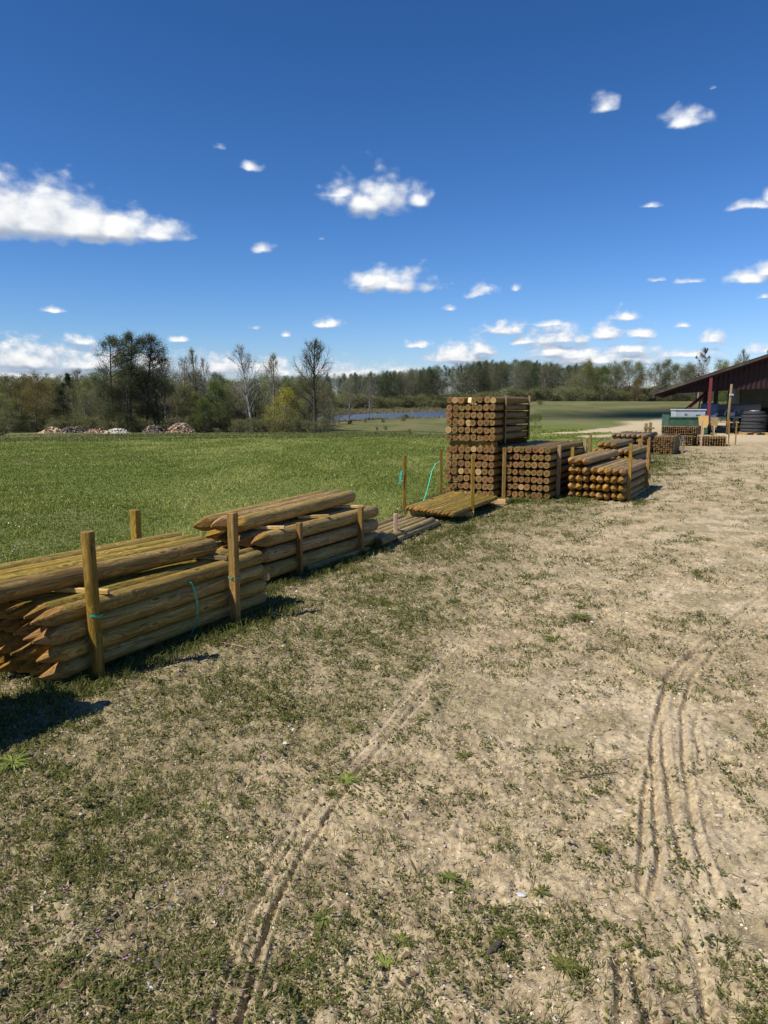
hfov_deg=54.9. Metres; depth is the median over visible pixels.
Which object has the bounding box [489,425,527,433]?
round pole
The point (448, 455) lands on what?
round pole
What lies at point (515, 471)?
round pole
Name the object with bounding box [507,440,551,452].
round pole
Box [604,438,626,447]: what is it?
round pole
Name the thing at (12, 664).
round pole
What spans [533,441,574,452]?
round pole
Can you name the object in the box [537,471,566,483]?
round pole
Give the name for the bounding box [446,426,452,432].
round pole
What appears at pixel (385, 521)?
round pole
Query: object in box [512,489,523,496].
round pole
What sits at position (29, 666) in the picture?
round pole
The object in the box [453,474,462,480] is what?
round pole
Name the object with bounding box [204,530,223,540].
round pole
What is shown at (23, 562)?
round pole
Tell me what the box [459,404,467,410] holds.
round pole
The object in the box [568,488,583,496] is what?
round pole
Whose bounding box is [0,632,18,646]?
round pole
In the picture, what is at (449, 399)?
round pole
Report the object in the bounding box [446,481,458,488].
round pole
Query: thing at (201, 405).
tree
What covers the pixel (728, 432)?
wooden stake
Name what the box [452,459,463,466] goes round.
round pole
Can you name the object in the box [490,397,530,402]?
round pole
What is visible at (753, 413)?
tyre
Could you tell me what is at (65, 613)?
round pole
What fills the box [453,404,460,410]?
round pole
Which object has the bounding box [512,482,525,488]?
round pole
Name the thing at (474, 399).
round pole
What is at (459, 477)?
round pole
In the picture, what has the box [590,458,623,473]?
round pole
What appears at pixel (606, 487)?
round pole
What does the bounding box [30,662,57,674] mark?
round pole
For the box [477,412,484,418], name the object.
round pole
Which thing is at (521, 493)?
round pole
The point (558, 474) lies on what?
wooden stake
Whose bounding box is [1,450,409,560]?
daisies
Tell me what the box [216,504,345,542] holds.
round pole
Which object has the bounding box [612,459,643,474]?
round pole
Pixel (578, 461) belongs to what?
round pole
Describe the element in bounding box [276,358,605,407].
forest
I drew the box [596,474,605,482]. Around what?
round pole
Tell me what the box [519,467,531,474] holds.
round pole
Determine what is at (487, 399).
round pole
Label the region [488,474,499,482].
round pole
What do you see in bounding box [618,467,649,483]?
round pole
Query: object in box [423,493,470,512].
round pole
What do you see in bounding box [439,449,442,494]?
wooden stake
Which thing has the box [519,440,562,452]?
round pole
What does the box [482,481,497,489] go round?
round pole
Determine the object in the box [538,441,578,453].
round pole
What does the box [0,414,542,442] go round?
rough grass
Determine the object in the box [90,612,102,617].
plastic strap
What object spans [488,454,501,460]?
round pole
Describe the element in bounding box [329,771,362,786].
weed plant
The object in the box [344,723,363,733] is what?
weed plant
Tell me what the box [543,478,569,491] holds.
round pole
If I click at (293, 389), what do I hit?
tree
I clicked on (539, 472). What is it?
round pole
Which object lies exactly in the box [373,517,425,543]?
round pole
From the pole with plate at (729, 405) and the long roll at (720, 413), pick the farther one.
the long roll at (720, 413)
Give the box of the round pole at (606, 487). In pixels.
[602,482,612,491]
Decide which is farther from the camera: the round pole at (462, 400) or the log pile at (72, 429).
the log pile at (72, 429)
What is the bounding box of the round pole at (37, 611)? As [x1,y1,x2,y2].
[23,547,253,618]
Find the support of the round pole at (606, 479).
on the round pole at (606, 487)
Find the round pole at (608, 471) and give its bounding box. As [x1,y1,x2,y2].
[604,459,636,475]
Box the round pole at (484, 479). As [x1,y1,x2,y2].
[482,474,498,482]
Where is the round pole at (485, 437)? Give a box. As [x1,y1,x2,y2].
[483,431,518,440]
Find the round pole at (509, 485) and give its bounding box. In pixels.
[507,482,516,488]
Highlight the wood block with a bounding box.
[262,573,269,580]
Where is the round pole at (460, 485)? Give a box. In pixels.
[458,480,470,488]
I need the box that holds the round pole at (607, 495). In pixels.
[603,490,613,499]
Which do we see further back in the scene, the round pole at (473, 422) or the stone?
the round pole at (473, 422)
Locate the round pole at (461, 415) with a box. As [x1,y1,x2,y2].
[458,412,471,418]
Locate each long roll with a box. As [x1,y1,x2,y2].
[718,403,760,410]
[718,411,742,415]
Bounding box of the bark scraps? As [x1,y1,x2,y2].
[1,531,767,1023]
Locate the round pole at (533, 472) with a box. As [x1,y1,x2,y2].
[531,468,544,475]
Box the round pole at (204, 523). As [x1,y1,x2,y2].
[192,490,325,530]
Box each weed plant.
[0,751,36,771]
[48,766,71,778]
[199,800,219,810]
[308,906,334,928]
[321,787,344,799]
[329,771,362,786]
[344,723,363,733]
[369,950,397,971]
[383,929,414,948]
[436,869,460,883]
[454,748,475,758]
[491,925,518,939]
[531,881,553,897]
[543,634,566,641]
[548,951,582,978]
[565,612,593,619]
[590,843,611,853]
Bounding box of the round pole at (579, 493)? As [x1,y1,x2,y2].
[575,489,586,496]
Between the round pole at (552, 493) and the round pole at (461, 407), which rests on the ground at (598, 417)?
the round pole at (552, 493)
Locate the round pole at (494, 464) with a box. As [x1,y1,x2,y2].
[488,461,498,467]
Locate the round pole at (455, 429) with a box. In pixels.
[452,426,461,432]
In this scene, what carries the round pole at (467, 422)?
on the round pole at (467, 430)
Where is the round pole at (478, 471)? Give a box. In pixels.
[475,467,482,474]
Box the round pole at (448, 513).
[445,495,492,515]
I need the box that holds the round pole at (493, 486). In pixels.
[488,481,500,489]
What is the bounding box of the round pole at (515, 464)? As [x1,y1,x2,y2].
[513,460,525,467]
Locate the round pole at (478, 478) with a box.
[476,474,488,481]
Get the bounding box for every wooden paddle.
[698,416,708,435]
[711,417,717,435]
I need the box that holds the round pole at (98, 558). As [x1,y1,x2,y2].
[0,536,204,580]
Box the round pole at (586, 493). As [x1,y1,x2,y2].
[582,489,594,497]
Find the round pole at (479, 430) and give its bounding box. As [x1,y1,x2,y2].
[476,424,516,433]
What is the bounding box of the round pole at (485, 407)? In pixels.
[483,404,490,410]
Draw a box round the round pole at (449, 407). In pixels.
[447,405,453,410]
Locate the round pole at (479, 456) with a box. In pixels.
[477,453,490,459]
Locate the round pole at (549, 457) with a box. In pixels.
[545,448,582,460]
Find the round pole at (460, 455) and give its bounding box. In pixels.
[458,452,472,458]
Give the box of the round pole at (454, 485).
[451,481,462,488]
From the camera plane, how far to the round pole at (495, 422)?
12.96 m
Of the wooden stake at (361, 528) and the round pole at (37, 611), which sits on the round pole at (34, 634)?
the round pole at (37, 611)
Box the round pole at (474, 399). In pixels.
[471,397,477,402]
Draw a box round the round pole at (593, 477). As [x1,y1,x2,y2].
[590,473,602,482]
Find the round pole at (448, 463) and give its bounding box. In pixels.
[446,460,452,466]
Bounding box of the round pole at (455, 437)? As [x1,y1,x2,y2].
[453,434,458,440]
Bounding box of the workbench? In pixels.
[717,416,740,427]
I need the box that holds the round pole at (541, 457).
[538,447,579,460]
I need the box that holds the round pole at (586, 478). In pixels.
[583,473,593,481]
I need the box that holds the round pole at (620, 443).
[610,439,633,447]
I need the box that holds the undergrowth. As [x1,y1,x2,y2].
[0,383,727,432]
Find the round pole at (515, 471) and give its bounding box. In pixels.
[512,467,525,474]
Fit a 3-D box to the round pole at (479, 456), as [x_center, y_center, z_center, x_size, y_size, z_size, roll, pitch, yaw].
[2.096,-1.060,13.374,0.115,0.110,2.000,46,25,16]
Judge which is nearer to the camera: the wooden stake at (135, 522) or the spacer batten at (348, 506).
the wooden stake at (135, 522)
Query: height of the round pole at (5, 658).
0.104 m
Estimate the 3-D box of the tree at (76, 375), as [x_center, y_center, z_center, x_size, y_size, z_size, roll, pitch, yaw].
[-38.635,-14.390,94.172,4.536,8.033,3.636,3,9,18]
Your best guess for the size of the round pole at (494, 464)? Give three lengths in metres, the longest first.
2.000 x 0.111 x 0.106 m
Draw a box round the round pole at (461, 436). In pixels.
[458,433,473,440]
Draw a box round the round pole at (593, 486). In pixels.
[590,482,599,490]
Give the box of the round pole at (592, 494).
[589,490,601,497]
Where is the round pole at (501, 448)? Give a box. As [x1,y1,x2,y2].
[500,440,546,451]
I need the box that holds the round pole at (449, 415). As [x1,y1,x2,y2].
[445,411,455,418]
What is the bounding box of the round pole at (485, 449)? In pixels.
[483,442,520,452]
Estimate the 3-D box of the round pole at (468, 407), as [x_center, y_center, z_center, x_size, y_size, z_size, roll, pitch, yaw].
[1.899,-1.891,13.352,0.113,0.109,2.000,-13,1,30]
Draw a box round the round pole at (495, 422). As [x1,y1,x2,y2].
[490,418,527,425]
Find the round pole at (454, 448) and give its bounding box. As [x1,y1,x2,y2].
[451,446,459,451]
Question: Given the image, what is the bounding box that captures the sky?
[0,0,767,403]
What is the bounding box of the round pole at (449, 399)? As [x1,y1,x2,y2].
[447,397,453,402]
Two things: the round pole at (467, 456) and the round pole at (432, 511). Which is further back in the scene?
the round pole at (467, 456)
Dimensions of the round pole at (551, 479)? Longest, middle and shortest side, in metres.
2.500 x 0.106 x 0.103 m
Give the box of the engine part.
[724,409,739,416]
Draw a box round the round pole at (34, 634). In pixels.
[23,626,51,640]
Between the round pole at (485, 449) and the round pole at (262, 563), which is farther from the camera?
the round pole at (485, 449)
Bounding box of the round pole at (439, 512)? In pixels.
[437,495,485,514]
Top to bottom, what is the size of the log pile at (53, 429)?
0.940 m
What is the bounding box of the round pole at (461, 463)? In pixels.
[458,459,470,466]
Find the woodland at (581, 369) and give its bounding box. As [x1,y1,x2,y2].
[563,359,745,397]
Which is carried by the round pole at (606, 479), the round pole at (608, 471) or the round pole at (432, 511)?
the round pole at (608, 471)
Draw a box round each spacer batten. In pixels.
[52,587,109,593]
[193,555,227,559]
[253,526,284,528]
[298,514,328,518]
[332,505,363,507]
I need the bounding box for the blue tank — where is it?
[700,403,718,430]
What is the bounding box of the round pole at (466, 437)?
[463,433,477,440]
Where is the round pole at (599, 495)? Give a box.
[595,490,606,498]
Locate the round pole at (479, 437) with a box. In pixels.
[477,432,506,440]
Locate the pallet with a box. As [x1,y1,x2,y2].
[737,432,767,434]
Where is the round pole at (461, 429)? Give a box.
[458,426,471,432]
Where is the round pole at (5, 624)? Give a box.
[0,618,23,630]
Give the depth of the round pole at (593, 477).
12.28 m
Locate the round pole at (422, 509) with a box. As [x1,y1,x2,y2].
[420,492,468,511]
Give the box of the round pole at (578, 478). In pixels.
[575,474,584,481]
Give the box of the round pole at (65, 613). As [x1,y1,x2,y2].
[30,550,263,625]
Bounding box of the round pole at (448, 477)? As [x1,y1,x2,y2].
[445,473,453,480]
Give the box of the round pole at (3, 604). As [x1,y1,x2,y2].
[0,548,217,608]
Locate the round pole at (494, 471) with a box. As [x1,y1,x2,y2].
[488,467,507,475]
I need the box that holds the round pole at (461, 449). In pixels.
[458,441,497,452]
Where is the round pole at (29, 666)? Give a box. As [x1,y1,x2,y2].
[17,660,41,672]
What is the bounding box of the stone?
[552,1015,559,1021]
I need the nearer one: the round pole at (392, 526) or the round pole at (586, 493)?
the round pole at (392, 526)
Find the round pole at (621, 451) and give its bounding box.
[618,444,637,454]
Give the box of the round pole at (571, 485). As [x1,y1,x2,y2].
[568,481,578,489]
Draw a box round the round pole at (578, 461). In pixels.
[574,450,611,464]
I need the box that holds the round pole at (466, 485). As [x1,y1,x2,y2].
[463,481,476,488]
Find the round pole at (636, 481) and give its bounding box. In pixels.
[618,473,650,492]
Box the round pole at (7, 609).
[0,548,225,618]
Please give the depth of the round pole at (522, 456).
12.43 m
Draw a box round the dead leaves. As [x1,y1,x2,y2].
[0,503,767,1023]
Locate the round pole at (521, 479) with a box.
[518,475,531,482]
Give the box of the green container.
[661,414,707,433]
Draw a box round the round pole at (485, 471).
[482,466,501,474]
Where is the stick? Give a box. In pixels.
[579,772,617,777]
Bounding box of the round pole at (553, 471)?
[543,464,576,476]
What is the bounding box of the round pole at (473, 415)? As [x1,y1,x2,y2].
[471,411,494,418]
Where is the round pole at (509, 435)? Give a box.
[489,431,529,440]
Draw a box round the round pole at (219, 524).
[210,490,339,530]
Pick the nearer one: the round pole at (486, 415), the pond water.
the round pole at (486, 415)
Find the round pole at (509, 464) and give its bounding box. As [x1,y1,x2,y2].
[506,459,521,467]
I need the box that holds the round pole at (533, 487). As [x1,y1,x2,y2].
[531,483,543,490]
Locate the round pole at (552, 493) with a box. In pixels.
[544,485,569,498]
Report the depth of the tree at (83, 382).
90.41 m
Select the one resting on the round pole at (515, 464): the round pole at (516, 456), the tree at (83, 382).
the round pole at (516, 456)
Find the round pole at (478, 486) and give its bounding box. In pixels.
[476,482,483,489]
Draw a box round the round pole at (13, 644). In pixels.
[0,635,25,652]
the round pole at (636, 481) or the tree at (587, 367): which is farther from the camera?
the tree at (587, 367)
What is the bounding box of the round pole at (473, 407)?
[471,404,484,410]
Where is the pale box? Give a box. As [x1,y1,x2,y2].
[670,409,706,416]
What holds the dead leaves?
on the ground at (598, 417)
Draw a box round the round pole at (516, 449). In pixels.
[514,441,553,452]
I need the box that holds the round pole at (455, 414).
[453,411,472,417]
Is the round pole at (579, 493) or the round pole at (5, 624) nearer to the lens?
the round pole at (5, 624)
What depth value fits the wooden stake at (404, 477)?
10.92 m
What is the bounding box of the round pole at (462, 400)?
[458,397,499,403]
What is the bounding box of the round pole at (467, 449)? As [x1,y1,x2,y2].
[465,442,498,452]
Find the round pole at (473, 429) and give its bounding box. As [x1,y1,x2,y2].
[471,424,510,432]
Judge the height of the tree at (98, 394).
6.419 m
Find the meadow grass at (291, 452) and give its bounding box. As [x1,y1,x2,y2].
[0,428,611,563]
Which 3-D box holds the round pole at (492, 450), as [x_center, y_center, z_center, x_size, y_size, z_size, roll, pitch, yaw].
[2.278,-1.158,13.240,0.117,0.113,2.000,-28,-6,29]
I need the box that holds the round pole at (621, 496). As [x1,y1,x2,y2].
[617,481,648,500]
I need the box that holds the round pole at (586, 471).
[582,458,617,474]
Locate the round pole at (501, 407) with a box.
[489,404,527,410]
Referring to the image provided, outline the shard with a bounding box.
[516,892,526,896]
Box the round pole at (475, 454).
[470,452,483,459]
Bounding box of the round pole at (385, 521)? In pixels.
[378,514,403,525]
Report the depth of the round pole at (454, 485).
12.75 m
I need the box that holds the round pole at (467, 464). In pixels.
[464,459,477,467]
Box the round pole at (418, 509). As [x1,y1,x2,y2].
[415,492,463,511]
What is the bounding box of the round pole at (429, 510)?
[427,494,470,513]
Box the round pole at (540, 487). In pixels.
[537,477,568,490]
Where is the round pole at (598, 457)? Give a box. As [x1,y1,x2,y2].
[582,450,618,464]
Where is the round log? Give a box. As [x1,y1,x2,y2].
[395,519,439,541]
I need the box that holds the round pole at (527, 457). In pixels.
[524,453,539,460]
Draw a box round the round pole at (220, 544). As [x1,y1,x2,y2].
[217,541,227,547]
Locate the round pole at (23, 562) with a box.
[0,532,181,569]
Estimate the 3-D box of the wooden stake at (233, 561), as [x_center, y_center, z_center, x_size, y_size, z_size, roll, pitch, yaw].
[-1.085,0.536,5.370,0.060,1.073,0.055,4,9,26]
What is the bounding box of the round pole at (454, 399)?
[452,397,458,402]
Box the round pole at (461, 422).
[458,418,478,425]
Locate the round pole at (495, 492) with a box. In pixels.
[488,488,501,495]
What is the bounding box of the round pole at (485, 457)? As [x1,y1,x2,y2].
[482,452,502,460]
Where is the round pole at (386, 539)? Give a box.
[375,517,434,545]
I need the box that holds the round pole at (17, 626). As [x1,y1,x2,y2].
[5,618,35,631]
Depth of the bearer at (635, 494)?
13.02 m
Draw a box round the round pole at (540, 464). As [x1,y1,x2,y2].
[538,456,568,467]
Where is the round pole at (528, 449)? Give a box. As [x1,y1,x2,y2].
[525,440,569,452]
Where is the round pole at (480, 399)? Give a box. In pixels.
[477,397,484,402]
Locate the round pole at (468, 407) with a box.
[465,404,472,410]
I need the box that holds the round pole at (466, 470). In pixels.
[464,467,470,473]
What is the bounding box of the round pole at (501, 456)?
[500,452,518,459]
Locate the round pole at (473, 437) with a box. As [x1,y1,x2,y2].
[470,433,484,440]
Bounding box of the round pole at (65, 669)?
[37,591,265,679]
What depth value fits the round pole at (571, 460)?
12.64 m
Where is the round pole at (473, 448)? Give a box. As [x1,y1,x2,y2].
[471,441,506,451]
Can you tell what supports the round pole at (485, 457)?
on the round pole at (485, 464)
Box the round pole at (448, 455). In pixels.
[445,452,452,458]
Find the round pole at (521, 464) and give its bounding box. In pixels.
[518,460,532,467]
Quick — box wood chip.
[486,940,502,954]
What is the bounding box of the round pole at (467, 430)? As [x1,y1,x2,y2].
[464,426,477,433]
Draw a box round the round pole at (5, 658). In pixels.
[0,653,14,665]
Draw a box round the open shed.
[652,354,767,433]
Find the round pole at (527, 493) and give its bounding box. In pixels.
[525,490,537,496]
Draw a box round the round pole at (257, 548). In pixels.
[251,519,367,550]
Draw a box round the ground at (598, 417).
[0,401,767,1023]
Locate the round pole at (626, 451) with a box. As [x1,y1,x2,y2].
[624,445,644,454]
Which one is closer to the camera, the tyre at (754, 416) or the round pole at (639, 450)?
the round pole at (639, 450)
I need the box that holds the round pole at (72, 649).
[36,578,266,662]
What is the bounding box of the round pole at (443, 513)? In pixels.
[441,495,489,515]
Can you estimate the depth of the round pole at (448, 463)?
12.76 m
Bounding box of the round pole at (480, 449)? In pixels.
[477,442,515,452]
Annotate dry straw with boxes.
[0,448,767,1023]
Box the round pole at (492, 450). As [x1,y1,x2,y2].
[489,446,500,453]
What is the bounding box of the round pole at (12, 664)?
[0,656,27,671]
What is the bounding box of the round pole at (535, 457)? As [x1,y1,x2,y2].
[532,453,545,460]
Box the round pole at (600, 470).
[597,458,628,474]
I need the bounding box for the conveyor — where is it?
[685,394,705,408]
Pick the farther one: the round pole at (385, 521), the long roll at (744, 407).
the long roll at (744, 407)
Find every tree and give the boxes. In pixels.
[0,371,38,424]
[0,377,13,416]
[0,392,25,431]
[13,369,61,430]
[38,375,67,420]
[48,372,76,416]
[60,385,99,427]
[68,368,89,417]
[72,369,104,428]
[81,333,138,427]
[81,378,121,430]
[101,362,150,431]
[104,327,157,431]
[114,330,175,424]
[128,360,175,428]
[147,357,173,417]
[158,381,190,427]
[169,382,213,427]
[170,356,192,416]
[185,347,205,431]
[186,398,218,432]
[193,357,215,417]
[202,376,235,431]
[220,382,252,431]
[225,344,269,432]
[257,385,304,432]
[258,353,283,417]
[280,380,312,430]
[287,395,312,430]
[290,337,334,431]
[315,378,338,430]
[342,378,358,419]
[362,375,375,417]
[538,366,556,395]
[572,357,596,390]
[580,358,605,400]
[588,363,616,398]
[605,357,634,400]
[618,360,649,400]
[630,373,644,400]
[646,359,672,400]
[651,358,690,399]
[680,361,699,399]
[694,346,709,397]
[711,360,729,399]
[711,391,727,421]
[714,356,747,370]
[732,348,748,362]
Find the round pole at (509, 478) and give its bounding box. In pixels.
[506,474,519,481]
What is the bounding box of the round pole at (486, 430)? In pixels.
[483,424,521,433]
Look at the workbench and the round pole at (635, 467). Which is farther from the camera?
the workbench
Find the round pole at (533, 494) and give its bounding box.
[531,490,543,497]
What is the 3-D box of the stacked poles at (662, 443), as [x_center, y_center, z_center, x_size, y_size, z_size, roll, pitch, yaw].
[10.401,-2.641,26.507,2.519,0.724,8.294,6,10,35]
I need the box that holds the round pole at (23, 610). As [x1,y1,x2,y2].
[6,548,240,617]
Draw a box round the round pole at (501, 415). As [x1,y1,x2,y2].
[489,411,527,418]
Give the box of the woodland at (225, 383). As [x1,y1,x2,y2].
[0,368,352,430]
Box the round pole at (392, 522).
[366,515,412,533]
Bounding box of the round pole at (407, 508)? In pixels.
[405,491,453,510]
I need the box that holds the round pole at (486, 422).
[483,419,491,425]
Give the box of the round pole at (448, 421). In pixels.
[446,419,452,424]
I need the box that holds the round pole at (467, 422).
[465,419,478,426]
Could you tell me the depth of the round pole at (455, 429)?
12.62 m
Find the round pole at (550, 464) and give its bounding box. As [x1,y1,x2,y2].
[544,453,582,468]
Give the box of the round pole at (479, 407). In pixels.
[477,405,484,410]
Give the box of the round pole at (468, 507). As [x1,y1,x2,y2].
[449,496,497,516]
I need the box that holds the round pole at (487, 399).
[484,396,524,403]
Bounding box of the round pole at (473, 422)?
[470,419,479,425]
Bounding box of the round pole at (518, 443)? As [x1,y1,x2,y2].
[498,440,541,450]
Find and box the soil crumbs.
[0,535,767,1023]
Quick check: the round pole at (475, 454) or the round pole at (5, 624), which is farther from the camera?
the round pole at (475, 454)
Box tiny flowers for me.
[1,755,488,961]
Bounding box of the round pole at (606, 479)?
[604,474,614,482]
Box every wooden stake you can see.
[80,530,104,679]
[130,509,141,539]
[227,512,240,622]
[296,522,302,575]
[358,506,363,551]
[394,513,397,531]
[402,455,406,509]
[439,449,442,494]
[471,455,474,517]
[502,448,506,498]
[556,445,561,496]
[570,447,574,474]
[583,439,586,453]
[589,434,591,452]
[627,443,632,500]
[645,439,650,490]
[700,421,702,446]
[728,420,729,445]
[735,421,737,444]
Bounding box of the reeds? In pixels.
[316,408,447,422]
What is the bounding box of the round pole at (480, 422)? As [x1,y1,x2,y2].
[477,418,506,425]
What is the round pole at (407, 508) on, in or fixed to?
on the bearer at (470, 513)
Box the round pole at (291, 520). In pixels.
[227,508,345,541]
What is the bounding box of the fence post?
[644,422,654,431]
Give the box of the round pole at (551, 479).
[543,471,574,483]
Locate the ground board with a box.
[303,547,369,571]
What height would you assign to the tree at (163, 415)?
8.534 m
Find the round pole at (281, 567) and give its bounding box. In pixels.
[263,532,378,578]
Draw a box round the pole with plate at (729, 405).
[726,384,733,433]
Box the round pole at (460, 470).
[458,467,465,473]
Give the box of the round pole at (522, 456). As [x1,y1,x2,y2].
[520,452,533,460]
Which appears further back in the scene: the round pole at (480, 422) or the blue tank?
the blue tank
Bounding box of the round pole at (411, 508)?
[409,492,457,510]
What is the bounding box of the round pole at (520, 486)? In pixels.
[518,482,530,489]
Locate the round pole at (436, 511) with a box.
[434,494,482,514]
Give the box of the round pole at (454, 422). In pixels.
[452,419,459,425]
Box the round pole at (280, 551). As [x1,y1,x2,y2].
[259,519,377,562]
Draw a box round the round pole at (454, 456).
[452,452,465,459]
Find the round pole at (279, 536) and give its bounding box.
[251,505,378,546]
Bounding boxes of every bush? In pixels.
[0,420,15,435]
[400,414,409,420]
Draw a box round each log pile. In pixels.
[37,426,64,433]
[62,426,85,432]
[84,428,104,432]
[103,428,129,433]
[142,425,165,432]
[166,422,195,432]
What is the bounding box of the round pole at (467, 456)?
[464,452,478,459]
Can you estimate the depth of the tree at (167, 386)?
90.85 m
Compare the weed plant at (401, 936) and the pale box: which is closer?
the weed plant at (401, 936)
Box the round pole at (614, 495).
[611,491,620,499]
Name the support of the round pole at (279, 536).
on the round pole at (280, 551)
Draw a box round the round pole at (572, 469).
[568,464,583,473]
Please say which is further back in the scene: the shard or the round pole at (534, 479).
the round pole at (534, 479)
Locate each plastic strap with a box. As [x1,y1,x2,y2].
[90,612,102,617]
[187,581,197,633]
[423,461,438,500]
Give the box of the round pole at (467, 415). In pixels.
[465,411,488,418]
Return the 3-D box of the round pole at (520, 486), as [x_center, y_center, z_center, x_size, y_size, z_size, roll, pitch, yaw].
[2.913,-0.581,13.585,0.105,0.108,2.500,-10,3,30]
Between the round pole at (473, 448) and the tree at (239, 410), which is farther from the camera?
the tree at (239, 410)
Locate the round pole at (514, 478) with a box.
[512,475,524,481]
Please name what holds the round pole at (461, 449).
on the round pole at (460, 455)
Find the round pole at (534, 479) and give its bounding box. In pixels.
[531,475,543,482]
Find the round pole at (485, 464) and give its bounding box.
[482,461,493,467]
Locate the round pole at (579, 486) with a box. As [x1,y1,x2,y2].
[575,481,589,489]
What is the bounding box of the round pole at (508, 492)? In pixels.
[506,489,519,495]
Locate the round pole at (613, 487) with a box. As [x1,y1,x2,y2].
[610,483,621,491]
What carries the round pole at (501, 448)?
on the round pole at (501, 456)
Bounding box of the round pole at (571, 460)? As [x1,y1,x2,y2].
[568,449,604,464]
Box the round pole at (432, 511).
[430,494,478,513]
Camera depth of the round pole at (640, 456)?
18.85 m
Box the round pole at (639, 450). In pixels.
[632,445,650,454]
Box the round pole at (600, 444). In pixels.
[597,438,619,447]
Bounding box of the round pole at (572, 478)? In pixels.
[569,473,582,481]
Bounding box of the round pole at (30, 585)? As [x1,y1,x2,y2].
[0,538,216,602]
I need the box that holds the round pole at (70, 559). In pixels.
[0,534,191,574]
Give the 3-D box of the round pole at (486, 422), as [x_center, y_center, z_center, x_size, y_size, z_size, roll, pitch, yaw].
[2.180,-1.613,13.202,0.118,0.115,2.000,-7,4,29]
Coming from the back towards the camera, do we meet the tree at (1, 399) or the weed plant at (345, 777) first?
the tree at (1, 399)
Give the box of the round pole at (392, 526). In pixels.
[373,517,418,533]
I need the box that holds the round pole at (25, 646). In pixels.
[10,641,35,655]
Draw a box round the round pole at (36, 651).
[16,644,53,659]
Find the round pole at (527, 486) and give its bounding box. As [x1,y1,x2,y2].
[524,482,537,489]
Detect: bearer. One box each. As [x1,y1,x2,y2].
[408,511,473,516]
[450,441,496,446]
[487,438,526,441]
[489,499,505,504]
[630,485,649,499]
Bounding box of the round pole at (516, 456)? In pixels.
[513,452,525,459]
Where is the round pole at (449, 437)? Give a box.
[446,433,460,440]
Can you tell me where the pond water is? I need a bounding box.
[312,411,448,420]
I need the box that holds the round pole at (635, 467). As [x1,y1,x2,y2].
[619,460,650,475]
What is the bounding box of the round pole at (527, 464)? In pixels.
[525,460,539,467]
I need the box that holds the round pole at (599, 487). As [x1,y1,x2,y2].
[596,482,605,490]
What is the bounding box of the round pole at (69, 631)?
[32,564,264,644]
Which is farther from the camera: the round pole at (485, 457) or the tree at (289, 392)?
the tree at (289, 392)
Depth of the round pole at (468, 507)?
10.57 m
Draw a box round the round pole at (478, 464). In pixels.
[475,461,483,467]
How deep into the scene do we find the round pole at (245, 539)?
6.66 m
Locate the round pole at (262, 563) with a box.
[260,533,365,564]
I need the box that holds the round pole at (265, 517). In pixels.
[238,490,355,531]
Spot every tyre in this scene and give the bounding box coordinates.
[740,422,766,424]
[740,425,765,428]
[740,428,765,431]
[741,415,767,417]
[741,418,767,421]
[743,411,764,414]
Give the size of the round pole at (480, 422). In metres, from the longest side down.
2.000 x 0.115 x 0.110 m
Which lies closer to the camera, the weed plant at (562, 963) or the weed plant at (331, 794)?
the weed plant at (562, 963)
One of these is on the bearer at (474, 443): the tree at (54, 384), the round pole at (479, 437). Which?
the round pole at (479, 437)
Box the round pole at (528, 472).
[525,468,539,475]
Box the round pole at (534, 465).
[531,460,545,468]
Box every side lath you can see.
[504,395,506,442]
[527,396,529,439]
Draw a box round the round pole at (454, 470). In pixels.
[451,466,464,473]
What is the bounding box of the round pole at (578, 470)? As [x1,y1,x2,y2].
[575,458,611,473]
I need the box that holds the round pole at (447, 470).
[445,466,459,473]
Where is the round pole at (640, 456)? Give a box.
[632,451,651,459]
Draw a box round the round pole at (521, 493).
[518,489,531,496]
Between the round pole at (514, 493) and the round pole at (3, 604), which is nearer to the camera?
the round pole at (3, 604)
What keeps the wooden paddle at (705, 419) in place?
on the ground at (598, 417)
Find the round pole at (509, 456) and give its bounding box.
[507,452,519,459]
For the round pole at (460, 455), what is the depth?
12.64 m
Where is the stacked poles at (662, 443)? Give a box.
[611,425,726,453]
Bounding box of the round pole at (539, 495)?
[536,484,567,498]
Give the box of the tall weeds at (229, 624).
[16,453,666,716]
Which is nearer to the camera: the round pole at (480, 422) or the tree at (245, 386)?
the round pole at (480, 422)
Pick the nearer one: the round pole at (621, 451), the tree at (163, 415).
the round pole at (621, 451)
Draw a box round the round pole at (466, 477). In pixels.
[463,474,475,480]
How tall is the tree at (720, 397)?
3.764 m
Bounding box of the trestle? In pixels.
[708,422,738,433]
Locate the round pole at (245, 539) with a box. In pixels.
[238,508,357,546]
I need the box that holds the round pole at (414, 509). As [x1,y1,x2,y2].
[413,492,461,511]
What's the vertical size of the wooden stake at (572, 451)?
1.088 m
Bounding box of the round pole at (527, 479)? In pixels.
[524,475,536,482]
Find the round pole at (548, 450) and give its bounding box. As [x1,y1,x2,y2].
[544,441,582,453]
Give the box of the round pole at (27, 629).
[13,620,41,635]
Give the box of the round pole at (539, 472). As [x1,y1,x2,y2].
[536,463,568,475]
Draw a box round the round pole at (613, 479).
[610,474,620,483]
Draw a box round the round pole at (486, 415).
[484,411,512,418]
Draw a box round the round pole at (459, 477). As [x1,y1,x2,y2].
[457,474,467,480]
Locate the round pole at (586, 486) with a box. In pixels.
[583,481,593,489]
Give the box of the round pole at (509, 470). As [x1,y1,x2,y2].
[506,467,519,473]

